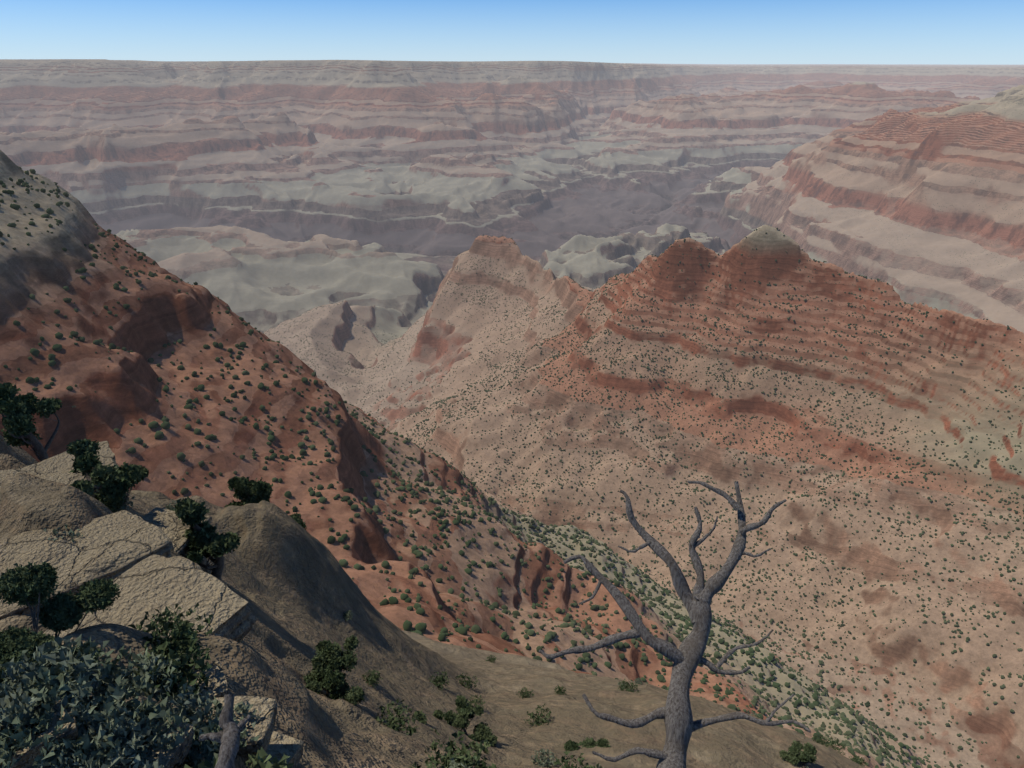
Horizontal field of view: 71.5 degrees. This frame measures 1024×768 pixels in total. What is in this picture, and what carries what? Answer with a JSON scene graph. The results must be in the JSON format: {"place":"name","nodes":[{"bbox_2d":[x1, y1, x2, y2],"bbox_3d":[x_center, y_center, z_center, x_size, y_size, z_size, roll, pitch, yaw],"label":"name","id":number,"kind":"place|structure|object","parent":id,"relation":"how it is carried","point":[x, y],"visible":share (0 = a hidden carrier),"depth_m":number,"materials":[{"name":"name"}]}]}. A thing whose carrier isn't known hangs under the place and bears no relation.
{"place":"outdoors","nodes":[
{"label":"outdoors","id":0,"kind":"place"},
{"bbox_2d":[0,59,1023,767],"bbox_3d":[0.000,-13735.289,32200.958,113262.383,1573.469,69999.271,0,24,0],"label":"canyon terrain","id":1,"kind":"structure","parent":0,"point":[268,197],"depth_m":1031.02,"materials":[{"name":"brown stone"}]},
{"bbox_2d":[0,441,303,767],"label":"rock ledges","id":2,"kind":"object","parent":1,"relation":"on","point":[128,553],"visible":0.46,"depth_m":17.44,"materials":[{"name":"stone"}]},
{"bbox_2d":[0,405,808,767],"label":"sagebrush","id":3,"kind":"object","parent":1,"relation":"on","point":[110,731],"visible":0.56,"depth_m":8.09,"materials":[{"name":"green plant"}]},
{"bbox_2d":[0,381,866,767],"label":"juniper","id":4,"kind":"object","parent":1,"relation":"on","point":[64,611],"depth_m":25.97,"materials":[{"name":"green plant"}]},
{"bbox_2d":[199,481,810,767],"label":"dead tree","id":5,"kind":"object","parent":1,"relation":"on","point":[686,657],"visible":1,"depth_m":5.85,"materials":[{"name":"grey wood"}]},
{"bbox_2d":[0,166,1023,767],"bbox_3d":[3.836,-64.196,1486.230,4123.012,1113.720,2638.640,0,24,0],"label":"distant shrubs","id":6,"kind":"object","parent":1,"relation":"on","point":[550,636],"visible":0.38,"depth_m":562.09,"materials":[{"name":"green plant"}]},
{"bbox_2d":[0,0,1023,64],"label":"sky","id":7,"kind":"structure","parent":0,"point":[954,32],"materials":[{"name":"blue"}]}
]}

